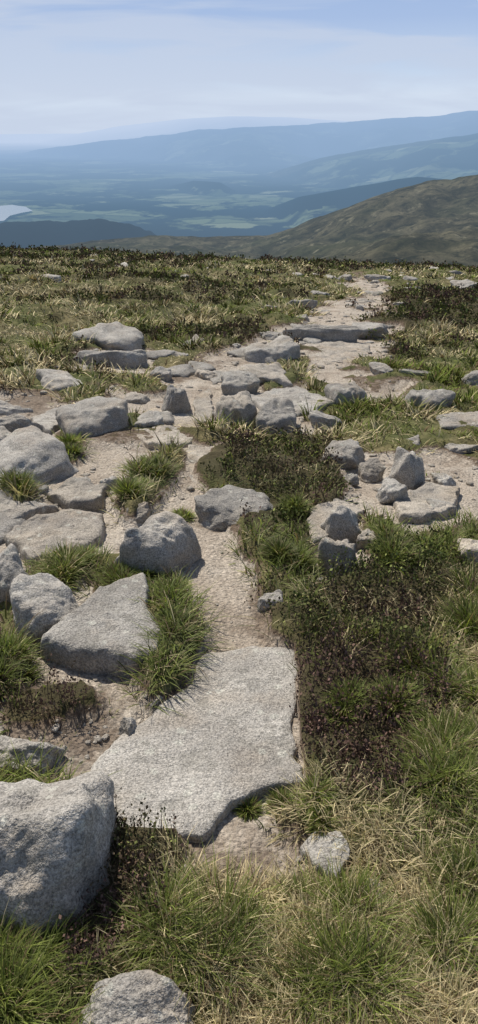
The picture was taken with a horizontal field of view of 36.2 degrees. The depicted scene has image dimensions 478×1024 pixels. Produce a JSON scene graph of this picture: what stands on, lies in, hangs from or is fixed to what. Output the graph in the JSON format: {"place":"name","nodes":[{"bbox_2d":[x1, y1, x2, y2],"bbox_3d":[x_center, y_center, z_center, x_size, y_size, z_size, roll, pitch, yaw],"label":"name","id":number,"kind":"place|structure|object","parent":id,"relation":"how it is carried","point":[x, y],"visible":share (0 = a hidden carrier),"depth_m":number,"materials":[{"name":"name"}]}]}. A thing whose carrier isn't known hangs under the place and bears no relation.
{"place":"outdoors","nodes":[
{"label":"outdoors","id":0,"kind":"place"},
{"bbox_2d":[0,205,31,220],"bbox_3d":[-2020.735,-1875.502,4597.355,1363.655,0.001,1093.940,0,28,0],"label":"lake","id":1,"kind":"structure","parent":0,"point":[6,211],"depth_m":4759.78,"materials":[{"name":"blue liquid"}]},
{"bbox_2d":[0,427,477,1023],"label":"grass","id":2,"kind":"structure","parent":0,"point":[326,959],"depth_m":1.85,"materials":[{"name":"green plant"}]},
{"bbox_2d":[0,248,477,1023],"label":"ground","id":3,"kind":"structure","parent":0,"point":[220,576],"depth_m":4.45,"materials":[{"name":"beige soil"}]},
{"bbox_2d":[0,426,10,440],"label":"granite boulder","id":4,"kind":"object","parent":3,"relation":"on","point":[4,432],"visible":0.23,"depth_m":5.59,"materials":[{"name":"grey stone"}]},
{"bbox_2d":[0,543,28,601],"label":"granite boulder","id":5,"kind":"object","parent":3,"relation":"on","point":[11,567],"visible":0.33,"depth_m":3.22,"materials":[{"name":"grey stone"}]},
{"bbox_2d":[0,400,32,415],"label":"granite boulder","id":6,"kind":"object","parent":3,"relation":"on","point":[7,408],"visible":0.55,"depth_m":6.26,"materials":[{"name":"grey stone"}]},
{"bbox_2d":[0,414,42,431],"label":"granite boulder","id":7,"kind":"object","parent":3,"relation":"on","point":[12,423],"visible":0.59,"depth_m":5.76,"materials":[{"name":"grey stone"}]},
{"bbox_2d":[0,497,57,519],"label":"granite slab","id":8,"kind":"structure","parent":3,"relation":"on","point":[25,510],"depth_m":4.18,"materials":[{"name":"grey stone"}]},
{"bbox_2d":[0,735,65,776],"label":"granite boulder","id":9,"kind":"object","parent":3,"relation":"on","point":[17,743],"visible":0.61,"depth_m":2.21,"materials":[{"name":"grey stone"}]},
{"bbox_2d":[0,425,78,483],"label":"granite boulder","id":10,"kind":"object","parent":3,"relation":"on","point":[34,447],"visible":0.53,"depth_m":4.81,"materials":[{"name":"grey stone"}]},
{"bbox_2d":[9,573,78,645],"bbox_3d":[-0.777,0.419,3.074,0.350,0.306,0.402,0,28,0],"label":"granite boulder","id":11,"kind":"object","parent":3,"relation":"on","point":[31,596],"visible":0.52,"depth_m":2.97,"materials":[{"name":"grey stone"}]},
{"bbox_2d":[30,407,59,434],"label":"granite slab","id":12,"kind":"structure","parent":3,"relation":"on","point":[47,421],"depth_m":5.92,"materials":[{"name":"grey stone"}]},
{"bbox_2d":[4,509,105,565],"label":"granite slab","id":13,"kind":"structure","parent":3,"relation":"on","point":[28,537],"depth_m":3.85,"materials":[{"name":"grey stone"}]},
{"bbox_2d":[0,771,117,937],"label":"granite boulder","id":14,"kind":"object","parent":3,"relation":"on","point":[55,842],"visible":0.59,"depth_m":1.74,"materials":[{"name":"grey stone"}]},
{"bbox_2d":[35,369,82,390],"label":"granite boulder","id":15,"kind":"object","parent":3,"relation":"on","point":[56,378],"visible":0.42,"depth_m":7.27,"materials":[{"name":"grey stone"}]},
{"bbox_2d":[47,481,109,510],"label":"granite slab","id":16,"kind":"structure","parent":3,"relation":"on","point":[85,495],"depth_m":4.37,"materials":[{"name":"grey stone"}]},
{"bbox_2d":[55,396,128,437],"bbox_3d":[-1.150,-0.701,5.885,0.600,0.322,0.615,-12,31,-21],"label":"granite boulder","id":17,"kind":"object","parent":3,"relation":"on","point":[96,416],"visible":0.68,"depth_m":5.76,"materials":[{"name":"grey stone"}]},
{"bbox_2d":[40,573,161,676],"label":"granite slab","id":18,"kind":"structure","parent":3,"relation":"on","point":[96,631],"depth_m":2.83,"materials":[{"name":"grey stone"}]},
{"bbox_2d":[70,321,144,350],"bbox_3d":[-1.826,-2.367,10.096,1.089,0.460,1.252,0,28,0],"label":"granite boulder","id":19,"kind":"object","parent":3,"relation":"on","point":[116,335],"visible":0.6,"depth_m":9.69,"materials":[{"name":"grey stone"}]},
{"bbox_2d":[99,476,117,489],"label":"granite boulder","id":20,"kind":"object","parent":3,"relation":"on","point":[109,480],"visible":0.32,"depth_m":4.61,"materials":[{"name":"grey stone"}]},
{"bbox_2d":[74,349,148,368],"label":"granite boulder","id":21,"kind":"object","parent":3,"relation":"on","point":[131,359],"visible":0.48,"depth_m":8.28,"materials":[{"name":"grey stone"}]},
{"bbox_2d":[118,717,136,734],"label":"granite boulder","id":22,"kind":"object","parent":3,"relation":"on","point":[128,725],"visible":0.73,"depth_m":2.42,"materials":[{"name":"grey stone"}]},
{"bbox_2d":[123,392,149,403],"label":"granite boulder","id":23,"kind":"object","parent":3,"relation":"on","point":[135,397],"visible":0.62,"depth_m":6.84,"materials":[{"name":"grey stone"}]},
{"bbox_2d":[79,970,195,1023],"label":"granite boulder","id":24,"kind":"object","parent":3,"relation":"on","point":[139,997],"visible":0.94,"depth_m":1.51,"materials":[{"name":"grey stone"}]},
{"bbox_2d":[126,502,149,523],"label":"granite boulder","id":25,"kind":"object","parent":3,"relation":"on","point":[143,513],"visible":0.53,"depth_m":4.15,"materials":[{"name":"grey stone"}]},
{"bbox_2d":[134,410,163,427],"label":"granite boulder","id":26,"kind":"object","parent":3,"relation":"on","point":[148,418],"visible":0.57,"depth_m":6.03,"materials":[{"name":"grey stone"}]},
{"bbox_2d":[114,511,201,574],"bbox_3d":[-0.435,0.201,3.628,0.389,0.394,0.384,13,31,23],"label":"granite boulder","id":27,"kind":"object","parent":3,"relation":"on","point":[169,539],"visible":0.58,"depth_m":3.49,"materials":[{"name":"grey stone"}]},
{"bbox_2d":[150,366,171,381],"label":"granite boulder","id":28,"kind":"object","parent":3,"relation":"on","point":[163,373],"visible":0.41,"depth_m":7.77,"materials":[{"name":"grey stone"}]},
{"bbox_2d":[137,425,192,448],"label":"granite slab","id":29,"kind":"structure","parent":3,"relation":"on","point":[160,431],"depth_m":5.72,"materials":[{"name":"grey stone"}]},
{"bbox_2d":[161,384,190,413],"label":"granite boulder","id":30,"kind":"object","parent":3,"relation":"on","point":[175,400],"visible":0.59,"depth_m":6.56,"materials":[{"name":"grey stone"}]},
{"bbox_2d":[172,350,188,355],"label":"granite boulder","id":31,"kind":"object","parent":3,"relation":"on","point":[176,353],"visible":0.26,"depth_m":9.16,"materials":[{"name":"grey stone"}]},
{"bbox_2d":[183,334,204,344],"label":"granite boulder","id":32,"kind":"object","parent":3,"relation":"on","point":[195,335],"visible":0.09,"depth_m":10.30,"materials":[{"name":"grey stone"}]},
{"bbox_2d":[90,646,302,842],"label":"granite slab","id":33,"kind":"structure","parent":3,"relation":"on","point":[214,757],"depth_m":2.35,"materials":[{"name":"grey stone"}]},
{"bbox_2d":[183,444,213,482],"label":"granite slab","id":34,"kind":"structure","parent":3,"relation":"on","point":[194,456],"depth_m":5.35,"materials":[{"name":"grey stone"}]},
{"bbox_2d":[192,389,213,425],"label":"granite slab","id":35,"kind":"structure","parent":3,"relation":"on","point":[202,401],"depth_m":6.75,"materials":[{"name":"grey stone"}]},
{"bbox_2d":[0,272,406,544],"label":"scattered rocks","id":36,"kind":"object","parent":3,"relation":"on","point":[7,524],"visible":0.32,"depth_m":8.15,"materials":[{"name":"stone"}]},
{"bbox_2d":[194,369,217,380],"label":"granite boulder","id":37,"kind":"object","parent":3,"relation":"on","point":[205,374],"visible":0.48,"depth_m":8.04,"materials":[{"name":"grey stone"}]},
{"bbox_2d":[0,254,453,287],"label":"moor rocks","id":38,"kind":"object","parent":3,"relation":"on","point":[56,277],"visible":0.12,"depth_m":27.23,"materials":[{"name":"stone"}]},
{"bbox_2d":[194,485,272,530],"bbox_3d":[-0.003,-0.022,4.323,0.514,0.226,0.514,0,28,0],"label":"granite boulder","id":39,"kind":"object","parent":3,"relation":"on","point":[218,509],"visible":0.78,"depth_m":4.21,"materials":[{"name":"grey stone"}]},
{"bbox_2d":[214,391,257,428],"bbox_3d":[-0.026,-0.837,6.358,0.422,0.386,0.486,0,28,0],"label":"granite boulder","id":40,"kind":"object","parent":3,"relation":"on","point":[239,405],"visible":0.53,"depth_m":6.19,"materials":[{"name":"grey stone"}]},
{"bbox_2d":[0,241,477,976],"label":"heather","id":41,"kind":"object","parent":3,"relation":"on","point":[330,629],"visible":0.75,"depth_m":3.34,"materials":[{"name":"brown plant"}]},
{"bbox_2d":[0,245,477,458],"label":"grass","id":42,"kind":"structure","parent":3,"relation":"on","point":[442,373],"depth_m":10.28,"materials":[{"name":"green plant"}]},
{"bbox_2d":[221,370,259,395],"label":"granite boulder","id":43,"kind":"object","parent":3,"relation":"on","point":[234,382],"visible":0.61,"depth_m":7.35,"materials":[{"name":"grey stone"}]},
{"bbox_2d":[238,362,292,387],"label":"granite boulder","id":44,"kind":"object","parent":3,"relation":"on","point":[273,372],"visible":0.47,"depth_m":7.82,"materials":[{"name":"grey stone"}]},
{"bbox_2d":[257,589,282,611],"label":"granite boulder","id":45,"kind":"object","parent":3,"relation":"on","point":[274,595],"visible":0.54,"depth_m":3.22,"materials":[{"name":"grey stone"}]},
{"bbox_2d":[243,335,300,362],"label":"granite boulder","id":46,"kind":"object","parent":3,"relation":"on","point":[283,347],"visible":0.58,"depth_m":9.24,"materials":[{"name":"grey stone"}]},
{"bbox_2d":[264,333,279,339],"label":"granite boulder","id":47,"kind":"object","parent":3,"relation":"on","point":[271,336],"visible":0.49,"depth_m":11.15,"materials":[{"name":"grey stone"}]},
{"bbox_2d":[255,397,296,433],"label":"granite boulder","id":48,"kind":"object","parent":3,"relation":"on","point":[275,412],"visible":0.6,"depth_m":6.14,"materials":[{"name":"grey stone"}]},
{"bbox_2d":[251,386,334,415],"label":"granite slab","id":49,"kind":"structure","parent":3,"relation":"on","point":[295,394],"depth_m":7.17,"materials":[{"name":"grey stone"}]},
{"bbox_2d":[287,299,317,310],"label":"granite boulder","id":50,"kind":"object","parent":3,"relation":"on","point":[313,303],"visible":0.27,"depth_m":15.85,"materials":[{"name":"grey stone"}]},
{"bbox_2d":[297,314,309,321],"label":"granite boulder","id":51,"kind":"object","parent":3,"relation":"on","point":[305,316],"visible":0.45,"depth_m":13.87,"materials":[{"name":"grey stone"}]},
{"bbox_2d":[310,290,328,295],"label":"granite boulder","id":52,"kind":"object","parent":3,"relation":"on","point":[319,293],"visible":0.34,"depth_m":19.47,"materials":[{"name":"grey stone"}]},
{"bbox_2d":[282,324,362,342],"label":"granite boulder","id":53,"kind":"object","parent":3,"relation":"on","point":[346,333],"visible":0.55,"depth_m":11.09,"materials":[{"name":"grey stone"}]},
{"bbox_2d":[299,830,349,881],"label":"granite stone","id":54,"kind":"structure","parent":3,"relation":"on","point":[313,848],"depth_m":1.96,"materials":[{"name":"grey stone"}]},
{"bbox_2d":[308,410,341,425],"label":"granite boulder","id":55,"kind":"object","parent":3,"relation":"on","point":[316,416],"visible":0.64,"depth_m":6.34,"materials":[{"name":"grey stone"}]},
{"bbox_2d":[307,498,363,549],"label":"granite slab","id":56,"kind":"structure","parent":3,"relation":"on","point":[320,513],"depth_m":4.21,"materials":[{"name":"grey stone"}]},
{"bbox_2d":[317,537,357,577],"bbox_3d":[0.514,0.239,3.685,0.218,0.258,0.198,-16,32,-27],"label":"granite boulder","id":57,"kind":"object","parent":3,"relation":"on","point":[327,546],"visible":0.52,"depth_m":3.61,"materials":[{"name":"grey stone"}]},
{"bbox_2d":[307,340,369,362],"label":"granite slab","id":58,"kind":"structure","parent":3,"relation":"on","point":[342,346],"depth_m":10.44,"materials":[{"name":"grey stone"}]},
{"bbox_2d":[322,439,364,469],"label":"granite boulder","id":59,"kind":"object","parent":3,"relation":"on","point":[352,453],"visible":0.65,"depth_m":5.27,"materials":[{"name":"grey stone"}]},
{"bbox_2d":[338,274,351,280],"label":"granite boulder","id":60,"kind":"object","parent":3,"relation":"on","point":[348,277],"visible":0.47,"depth_m":27.82,"materials":[{"name":"grey stone"}]},
{"bbox_2d":[324,381,366,404],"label":"granite boulder","id":61,"kind":"object","parent":3,"relation":"on","point":[349,390],"visible":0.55,"depth_m":7.22,"materials":[{"name":"grey stone"}]},
{"bbox_2d":[343,473,359,485],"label":"granite boulder","id":62,"kind":"object","parent":3,"relation":"on","point":[353,479],"visible":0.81,"depth_m":4.93,"materials":[{"name":"grey stone"}]},
{"bbox_2d":[354,304,363,309],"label":"granite boulder","id":63,"kind":"object","parent":3,"relation":"on","point":[358,306],"visible":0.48,"depth_m":15.91,"materials":[{"name":"grey stone"}]},
{"bbox_2d":[355,529,376,550],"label":"granite boulder","id":64,"kind":"object","parent":3,"relation":"on","point":[363,542],"visible":0.54,"depth_m":3.93,"materials":[{"name":"grey stone"}]},
{"bbox_2d":[352,322,388,338],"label":"granite boulder","id":65,"kind":"object","parent":3,"relation":"on","point":[381,328],"visible":0.62,"depth_m":12.16,"materials":[{"name":"grey stone"}]},
{"bbox_2d":[358,458,385,482],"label":"granite boulder","id":66,"kind":"object","parent":3,"relation":"on","point":[371,470],"visible":0.95,"depth_m":5.07,"materials":[{"name":"grey stone"}]},
{"bbox_2d":[364,879,383,896],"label":"granite boulder","id":67,"kind":"object","parent":3,"relation":"on","point":[373,884],"visible":0.11,"depth_m":1.85,"materials":[{"name":"grey stone"}]},
{"bbox_2d":[363,274,386,281],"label":"granite boulder","id":68,"kind":"object","parent":3,"relation":"on","point":[368,277],"visible":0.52,"depth_m":28.96,"materials":[{"name":"grey stone"}]},
{"bbox_2d":[369,362,392,374],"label":"granite boulder","id":69,"kind":"object","parent":3,"relation":"on","point":[376,368],"visible":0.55,"depth_m":8.83,"materials":[{"name":"grey stone"}]},
{"bbox_2d":[375,477,407,504],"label":"granite boulder","id":70,"kind":"object","parent":3,"relation":"on","point":[390,491],"visible":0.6,"depth_m":4.59,"materials":[{"name":"grey stone"}]},
{"bbox_2d":[388,446,424,490],"bbox_3d":[1.155,-0.248,4.956,0.258,0.372,0.276,-16,32,-27],"label":"granite boulder","id":71,"kind":"object","parent":3,"relation":"on","point":[407,469],"visible":0.5,"depth_m":4.86,"materials":[{"name":"grey stone"}]},
{"bbox_2d":[398,369,429,375],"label":"granite boulder","id":72,"kind":"object","parent":3,"relation":"on","point":[417,372],"visible":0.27,"depth_m":8.62,"materials":[{"name":"grey stone"}]},
{"bbox_2d":[408,435,419,444],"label":"granite boulder","id":73,"kind":"object","parent":3,"relation":"on","point":[416,439],"visible":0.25,"depth_m":5.86,"materials":[{"name":"grey stone"}]},
{"bbox_2d":[393,482,459,523],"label":"granite slab","id":74,"kind":"structure","parent":3,"relation":"on","point":[415,504],"depth_m":4.49,"materials":[{"name":"grey stone"}]},
{"bbox_2d":[405,389,455,410],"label":"granite boulder","id":75,"kind":"object","parent":3,"relation":"on","point":[437,397],"visible":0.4,"depth_m":6.94,"materials":[{"name":"grey stone"}]},
{"bbox_2d":[431,472,455,485],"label":"granite boulder","id":76,"kind":"object","parent":3,"relation":"on","point":[444,479],"visible":0.61,"depth_m":4.95,"materials":[{"name":"grey stone"}]},
{"bbox_2d":[436,411,477,429],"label":"granite boulder","id":77,"kind":"object","parent":3,"relation":"on","point":[450,420],"visible":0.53,"depth_m":6.41,"materials":[{"name":"grey stone"}]},
{"bbox_2d":[449,271,464,274],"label":"granite boulder","id":78,"kind":"object","parent":3,"relation":"on","point":[456,272],"visible":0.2,"depth_m":36.33,"materials":[{"name":"grey stone"}]},
{"bbox_2d":[444,443,477,453],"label":"granite boulder","id":79,"kind":"object","parent":3,"relation":"on","point":[460,448],"visible":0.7,"depth_m":5.70,"materials":[{"name":"grey stone"}]},
{"bbox_2d":[450,279,476,288],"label":"granite boulder","id":80,"kind":"object","parent":3,"relation":"on","point":[466,283],"visible":0.45,"depth_m":26.69,"materials":[{"name":"grey stone"}]},
{"bbox_2d":[457,538,477,563],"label":"granite boulder","id":81,"kind":"object","parent":3,"relation":"on","point":[466,542],"visible":0.43,"depth_m":3.77,"materials":[{"name":"grey stone"}]},
{"bbox_2d":[461,370,477,385],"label":"granite boulder","id":82,"kind":"object","parent":3,"relation":"on","point":[473,375],"visible":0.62,"depth_m":8.39,"materials":[{"name":"grey stone"}]},
{"bbox_2d":[0,111,477,267],"bbox_3d":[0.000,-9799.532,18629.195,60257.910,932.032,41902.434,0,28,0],"label":"valley and hills","id":83,"kind":"structure","parent":0,"point":[389,190],"depth_m":6205.46,"materials":[{"name":"green plant"}]},
{"bbox_2d":[0,0,477,133],"label":"sky","id":84,"kind":"structure","parent":0,"point":[67,66],"materials":[{"name":"blue"}]},
{"bbox_2d":[320,505,360,542],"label":"granite boulder","id":85,"kind":"object","parent":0,"point":[340,523],"visible":0.6,"depth_m":3.97,"materials":[{"name":"grey stone"}]},
{"bbox_2d":[426,498,456,516],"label":"granite boulder","id":86,"kind":"object","parent":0,"point":[433,503],"visible":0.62,"depth_m":4.50,"materials":[{"name":"grey stone"}]}
]}

